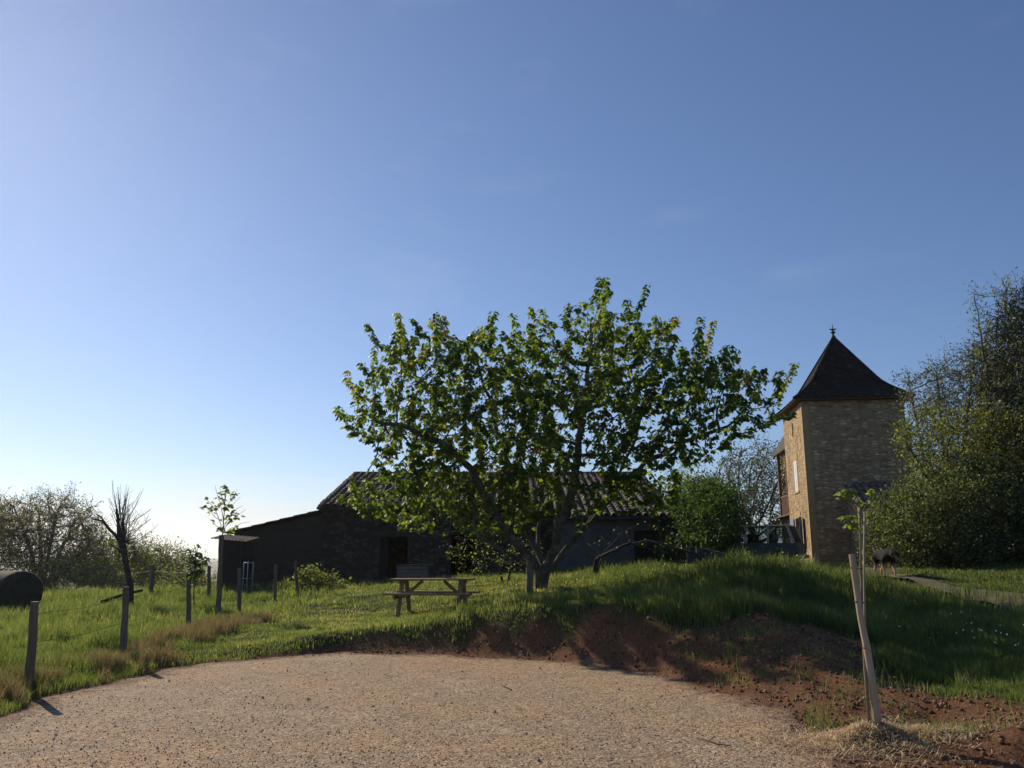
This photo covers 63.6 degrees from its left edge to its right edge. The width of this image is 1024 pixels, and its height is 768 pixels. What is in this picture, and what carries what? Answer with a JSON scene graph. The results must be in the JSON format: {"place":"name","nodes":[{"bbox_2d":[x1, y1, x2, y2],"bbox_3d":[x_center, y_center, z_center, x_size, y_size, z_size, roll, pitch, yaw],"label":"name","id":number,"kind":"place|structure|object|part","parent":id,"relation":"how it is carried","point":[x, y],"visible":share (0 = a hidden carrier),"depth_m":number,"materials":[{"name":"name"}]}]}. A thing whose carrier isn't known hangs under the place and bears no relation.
{"place":"outdoors","nodes":[
{"label":"outdoors","id":0,"kind":"place"},
{"bbox_2d":[0,561,217,574],"bbox_3d":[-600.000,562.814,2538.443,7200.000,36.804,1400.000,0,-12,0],"label":"hills","id":1,"kind":"structure","parent":0,"point":[213,564],"depth_m":2141.97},
{"bbox_2d":[4,555,217,561],"bbox_3d":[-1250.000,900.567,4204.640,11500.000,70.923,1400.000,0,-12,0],"label":"hills","id":2,"kind":"structure","parent":0,"point":[212,559],"depth_m":4001.22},
{"bbox_2d":[0,554,1023,767],"bbox_3d":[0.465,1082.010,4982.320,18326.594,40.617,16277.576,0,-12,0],"label":"ground","id":3,"kind":"structure","parent":0,"point":[659,629],"depth_m":12.19,"materials":[{"name":"brown soil"}]},
{"bbox_2d":[0,485,37,570],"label":"budding tree","id":4,"kind":"object","parent":3,"relation":"on","point":[9,532],"visible":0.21,"depth_m":47.63,"materials":[{"name":"green plant"}]},
{"bbox_2d":[0,570,42,610],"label":"hay bale","id":5,"kind":"object","parent":3,"relation":"on","point":[17,588],"visible":0.81,"depth_m":23.91},
{"bbox_2d":[0,481,116,593],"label":"budding tree","id":6,"kind":"object","parent":3,"relation":"on","point":[39,543],"visible":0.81,"depth_m":44.44,"materials":[{"name":"plant"}]},
{"bbox_2d":[16,540,147,591],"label":"thicket bush","id":7,"kind":"object","parent":3,"relation":"on","point":[70,577],"visible":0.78,"depth_m":41.61,"materials":[{"name":"green plant"}]},
{"bbox_2d":[68,524,169,589],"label":"thicket bush","id":8,"kind":"object","parent":3,"relation":"on","point":[136,553],"visible":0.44,"depth_m":48.34,"materials":[{"name":"green plant"}]},
{"bbox_2d":[100,589,142,602],"bbox_3d":[-11.420,6.214,24.183,0.099,0.379,1.439,-5,-13,24],"label":"fallen log","id":9,"kind":"object","parent":3,"relation":"on","point":[118,596],"visible":0.57,"depth_m":23.93,"materials":[{"name":"brown wood"}]},
{"bbox_2d":[91,483,157,605],"bbox_3d":[-11.471,4.779,24.527,2.223,3.936,1.315,0,-12,0],"label":"pollarded tree","id":10,"kind":"object","parent":3,"relation":"on","point":[120,535],"visible":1,"depth_m":24.52,"materials":[{"name":"brown plant"}]},
{"bbox_2d":[0,608,278,704],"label":"dry grass","id":11,"kind":"structure","parent":3,"relation":"on","point":[211,630],"depth_m":12.69,"materials":[{"name":"plant"}]},
{"bbox_2d":[114,564,210,597],"bbox_3d":[-13.449,7.439,30.764,0.567,1.410,11.197,10,-15,-38],"label":"fence","id":12,"kind":"object","parent":3,"relation":"on","point":[151,584],"visible":0.8,"depth_m":30.07,"materials":[{"name":"brown wood"}]},
{"bbox_2d":[24,561,314,687],"bbox_3d":[-6.555,4.912,18.980,0.908,1.661,17.916,0,-12,-1],"label":"wire fence","id":13,"kind":"object","parent":3,"relation":"on","point":[32,642],"visible":0.81,"depth_m":13.05,"materials":[{"name":"brown wood"}]},
{"bbox_2d":[135,534,214,589],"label":"thicket bush","id":14,"kind":"object","parent":3,"relation":"on","point":[176,555],"visible":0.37,"depth_m":52.29,"materials":[{"name":"green plant"}]},
{"bbox_2d":[146,559,217,587],"bbox_3d":[-15.418,9.414,39.007,3.722,2.590,4.209,11,-16,-41],"label":"thicket bush","id":15,"kind":"object","parent":3,"relation":"on","point":[184,581],"visible":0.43,"depth_m":38.80,"materials":[{"name":"green plant"}]},
{"bbox_2d":[179,544,210,605],"bbox_3d":[-8.622,5.237,22.390,0.866,1.833,0.406,0,-12,0],"label":"young tree","id":16,"kind":"object","parent":3,"relation":"on","point":[195,573],"visible":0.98,"depth_m":22.44,"materials":[{"name":"green plant"}]},
{"bbox_2d":[215,535,223,613],"bbox_3d":[-7.204,4.787,20.350,0.186,2.097,0.124,0,-12,0],"label":"tree stake","id":17,"kind":"object","parent":3,"relation":"on","point":[219,575],"visible":0.85,"depth_m":20.32,"materials":[{"name":"brown wood"}]},
{"bbox_2d":[199,484,249,537],"bbox_3d":[-7.308,4.177,20.785,1.288,3.318,0.428,-2,-12,10],"label":"young maple","id":18,"kind":"object","parent":3,"relation":"on","point":[224,509],"visible":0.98,"depth_m":20.97,"materials":[{"name":"green plant"}]},
{"bbox_2d":[211,534,258,591],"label":"tool shed","id":19,"kind":"structure","parent":3,"relation":"on","point":[237,551],"depth_m":29.70,"materials":[{"name":"grey wood"}]},
{"bbox_2d":[242,561,253,594],"bbox_3d":[-8.950,6.577,27.840,0.274,1.191,0.532,0,-12,0],"label":"metal rack","id":20,"kind":"object","parent":3,"relation":"on","point":[247,578],"visible":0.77,"depth_m":27.81,"materials":[{"name":"grey metal"}]},
{"bbox_2d":[226,510,322,586],"bbox_3d":[-9.472,8.288,39.004,3.836,3.852,13.650,0,-12,0],"label":"plank lean to","id":21,"kind":"object","parent":3,"relation":"on","point":[283,544],"visible":0.51,"depth_m":32.72,"materials":[{"name":"brown wood"}]},
{"bbox_2d":[287,562,351,592],"bbox_3d":[-6.046,6.396,26.218,2.003,1.464,1.920,7,-14,-29],"label":"nettle bush","id":22,"kind":"object","parent":3,"relation":"on","point":[310,578],"visible":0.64,"depth_m":25.86,"materials":[{"name":"green plant"}]},
{"bbox_2d":[383,578,479,616],"bbox_3d":[-1.781,4.797,18.609,1.934,0.802,1.600,-1,-12,5],"label":"picnic table","id":23,"kind":"object","parent":3,"relation":"on","point":[460,593],"visible":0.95,"depth_m":18.40,"materials":[{"name":"brown wood"}]},
{"bbox_2d":[396,564,433,581],"bbox_3d":[-3.386,6.691,29.039,1.290,0.707,0.832,0,-12,0],"label":"wooden crate","id":24,"kind":"object","parent":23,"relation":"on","point":[413,573],"visible":0.69,"depth_m":28.77,"materials":[{"name":"white paint"}]},
{"bbox_2d":[439,526,548,583],"bbox_3d":[-0.479,5.109,23.963,3.326,1.953,2.229,0,-12,0],"label":"flowering shrub","id":25,"kind":"object","parent":3,"relation":"on","point":[488,561],"visible":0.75,"depth_m":23.96,"materials":[{"name":"green plant"}]},
{"bbox_2d":[317,471,682,582],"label":"stone barn","id":26,"kind":"structure","parent":3,"relation":"on","point":[354,544],"depth_m":32.63,"materials":[{"name":"grey stone"}]},
{"bbox_2d":[379,538,388,582],"bbox_3d":[-5.111,7.158,32.884,0.030,2.011,0.612,-5,-13,21],"label":"door","id":27,"kind":"structure","parent":26,"relation":"in","point":[383,566],"depth_m":32.90,"materials":[{"name":"brown wood"}]},
{"bbox_2d":[471,533,476,575],"bbox_3d":[-1.512,6.959,32.903,0.030,2.408,0.565,5,-13,-21],"label":"door","id":28,"kind":"structure","parent":26,"relation":"in","point":[473,544],"depth_m":32.94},
{"bbox_2d":[634,530,659,564],"bbox_3d":[5.100,7.053,31.164,1.000,3.000,0.050,0,-12,0],"label":"door","id":29,"kind":"structure","parent":26,"relation":"in","point":[642,553],"depth_m":31.33,"materials":[{"name":"brown wood"}]},
{"bbox_2d":[0,611,1022,767],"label":"gravel yard","id":30,"kind":"structure","parent":3,"relation":"on","point":[178,676],"depth_m":8.38,"materials":[{"name":"beige gravel"}]},
{"bbox_2d":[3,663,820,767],"bbox_3d":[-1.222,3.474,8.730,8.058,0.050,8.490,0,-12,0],"label":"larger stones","id":31,"kind":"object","parent":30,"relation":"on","point":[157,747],"visible":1,"depth_m":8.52,"materials":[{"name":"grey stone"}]},
{"bbox_2d":[697,736,730,745],"bbox_3d":[1.816,3.162,7.325,0.129,0.033,0.400,6,-13,-25],"label":"dry stick","id":32,"kind":"object","parent":30,"relation":"on","point":[712,741],"visible":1,"depth_m":7.31,"materials":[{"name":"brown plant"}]},
{"bbox_2d":[0,543,1023,751],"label":"meadow grass","id":33,"kind":"structure","parent":3,"relation":"on","point":[726,591],"depth_m":14.76,"materials":[{"name":"green plant"}]},
{"bbox_2d":[0,559,1023,730],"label":"leafy weeds","id":34,"kind":"object","parent":3,"relation":"on","point":[891,669],"visible":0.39,"depth_m":11.63,"materials":[{"name":"green plant"}]},
{"bbox_2d":[526,563,532,594],"bbox_3d":[0.406,4.520,18.875,0.178,0.843,0.166,0,-12,0],"label":"wooden post","id":35,"kind":"object","parent":3,"relation":"on","point":[529,578],"visible":0.79,"depth_m":18.83,"materials":[{"name":"grey wood"}]},
{"bbox_2d":[205,547,888,626],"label":"buttercups","id":36,"kind":"object","parent":3,"relation":"on","point":[525,585],"visible":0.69,"depth_m":19.94,"materials":[{"name":"yellow plant"}]},
{"bbox_2d":[331,276,799,588],"bbox_3d":[1.230,1.277,19.950,11.585,7.803,6.966,0,-12,0],"label":"maple tree","id":37,"kind":"object","parent":3,"relation":"on","point":[550,440],"visible":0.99,"depth_m":19.32,"materials":[{"name":"green plant"}]},
{"bbox_2d":[574,521,716,574],"bbox_3d":[4.215,5.337,26.023,4.538,2.014,2.198,0,-12,0],"label":"fruit tree","id":38,"kind":"object","parent":3,"relation":"on","point":[596,565],"visible":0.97,"depth_m":25.84,"materials":[{"name":"green plant"}]},
{"bbox_2d":[312,607,1023,767],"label":"soil clods","id":39,"kind":"object","parent":3,"relation":"on","point":[1001,740],"visible":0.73,"depth_m":9.56,"materials":[{"name":"brown soil"}]},
{"bbox_2d":[657,463,725,531],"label":"oak tree","id":40,"kind":"object","parent":3,"relation":"on","point":[684,479],"visible":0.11,"depth_m":48.39,"materials":[{"name":"green plant"}]},
{"bbox_2d":[667,546,725,564],"bbox_3d":[5.907,5.618,26.580,1.822,0.782,1.200,-4,-13,20],"label":"covered trailer","id":41,"kind":"object","parent":3,"relation":"on","point":[691,558],"visible":0.48,"depth_m":26.14,"materials":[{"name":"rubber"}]},
{"bbox_2d":[650,467,756,564],"bbox_3d":[6.903,5.000,30.085,3.914,4.085,5.798,0,-12,0],"label":"hazel bush","id":42,"kind":"object","parent":3,"relation":"on","point":[706,498],"visible":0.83,"depth_m":29.15,"materials":[{"name":"green plant"}]},
{"bbox_2d":[702,431,788,542],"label":"ash tree","id":43,"kind":"object","parent":3,"relation":"on","point":[750,492],"visible":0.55,"depth_m":45.69,"materials":[{"name":"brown plant"}]},
{"bbox_2d":[707,525,808,559],"bbox_3d":[8.807,6.022,30.413,3.790,1.552,1.790,-7,-14,29],"label":"old car","id":44,"kind":"object","parent":3,"relation":"on","point":[797,546],"visible":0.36,"depth_m":29.60,"materials":[{"name":"grey paint"}]},
{"bbox_3d":[10.191,5.428,29.723,0.216,0.572,1.240,-7,-14,29],"label":"rear window","id":45,"kind":"part","parent":44,"relation":"part of","materials":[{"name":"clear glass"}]},
{"bbox_2d":[771,436,790,552],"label":"timber gallery","id":46,"kind":"object","parent":3,"relation":"on","point":[779,451],"visible":0.43,"depth_m":41.47,"materials":[{"name":"wood"}]},
{"bbox_2d":[775,325,915,563],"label":"stone tower","id":47,"kind":"structure","parent":3,"relation":"on","point":[841,405],"depth_m":34.11,"materials":[{"name":"stone"}]},
{"bbox_2d":[780,441,914,552],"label":"stone house","id":48,"kind":"structure","parent":3,"relation":"on","point":[787,537],"depth_m":45.17,"materials":[{"name":"stone"}]},
{"bbox_2d":[685,702,1023,767],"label":"straw mulch","id":49,"kind":"object","parent":3,"relation":"on","point":[858,731],"visible":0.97,"depth_m":7.13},
{"bbox_2d":[833,489,876,725],"bbox_3d":[3.203,2.091,7.474,0.414,2.280,0.195,0,-12,0],"label":"staked sapling","id":50,"kind":"object","parent":3,"relation":"on","point":[844,493],"visible":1,"depth_m":7.63,"materials":[{"name":"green plant"}]},
{"bbox_2d":[863,512,865,623],"bbox_3d":[3.226,2.198,7.512,0.158,2.046,0.029,0,-12,0],"label":"thin cane","id":51,"kind":"object","parent":3,"relation":"on","point":[864,604],"visible":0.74,"depth_m":7.61,"materials":[{"name":"brown wood"}]},
{"bbox_2d":[849,554,881,723],"bbox_3d":[3.181,2.385,7.415,0.170,1.680,0.074,0,-12,0],"label":"wooden stake","id":52,"kind":"object","parent":3,"relation":"on","point":[874,699],"visible":0.9,"depth_m":7.40,"materials":[{"name":"brown wood"}]},
{"bbox_2d":[854,510,890,566],"bbox_3d":[11.532,4.925,26.042,1.449,2.138,1.899,0,-12,0],"label":"ivy bush","id":53,"kind":"object","parent":3,"relation":"on","point":[868,563],"visible":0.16,"depth_m":26.01,"materials":[{"name":"green plant"}]},
{"bbox_2d":[827,733,930,754],"bbox_3d":[3.191,3.141,7.255,1.196,0.167,0.832,0,-12,0],"label":"earth heap","id":54,"kind":"object","parent":3,"relation":"on","point":[884,745],"visible":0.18,"depth_m":7.08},
{"bbox_2d":[845,481,952,564],"bbox_3d":[15.089,5.467,32.087,3.400,3.558,1.977,-2,-12,7],"label":"tiled porch","id":55,"kind":"object","parent":3,"relation":"on","point":[862,488],"visible":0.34,"depth_m":32.66,"materials":[{"name":"tile"}]},
{"bbox_2d":[849,443,1023,568],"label":"laurel hedge","id":56,"kind":"object","parent":3,"relation":"on","point":[980,535],"visible":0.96,"depth_m":23.53,"materials":[{"name":"green plant"}]},
{"bbox_2d":[878,391,1023,561],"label":"hazel shrub","id":57,"kind":"object","parent":3,"relation":"on","point":[941,427],"visible":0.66,"depth_m":25.35,"materials":[{"name":"green plant"}]},
{"bbox_2d":[887,332,1018,494],"bbox_3d":[15.644,2.248,28.679,4.516,8.421,5.060,-10,-15,39],"label":"ash sapling","id":58,"kind":"object","parent":3,"relation":"on","point":[952,374],"visible":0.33,"depth_m":28.88,"materials":[{"name":"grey plant"}]},
{"bbox_2d":[898,611,1023,645],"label":"daisies","id":59,"kind":"object","parent":3,"relation":"on","point":[981,630],"visible":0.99,"depth_m":11.27,"materials":[{"name":"beige plant"}]},
{"bbox_2d":[949,267,1023,556],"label":"whip tree","id":60,"kind":"object","parent":3,"relation":"on","point":[979,328],"visible":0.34,"depth_m":26.75,"materials":[{"name":"green plant"}]},
{"bbox_2d":[956,268,1023,482],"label":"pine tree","id":61,"kind":"object","parent":3,"relation":"on","point":[1004,336],"visible":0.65,"depth_m":25.75,"materials":[{"name":"green plant"}]},
{"bbox_2d":[0,0,1023,558],"label":"sky","id":62,"kind":"structure","parent":0,"point":[207,207],"materials":[{"name":"blue"}]},
{"bbox_2d":[843,565,1023,609],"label":"track","id":63,"kind":"structure","parent":0,"point":[924,581],"depth_m":16.85,"materials":[{"name":"beige gravel"}]},
{"bbox_2d":[871,545,899,575],"bbox_3d":[9.040,4.284,19.945,0.351,0.813,1.451,0,-12,0],"label":"dog","id":64,"kind":"object","parent":63,"relation":"on","point":[884,556],"visible":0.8,"depth_m":19.80}
]}

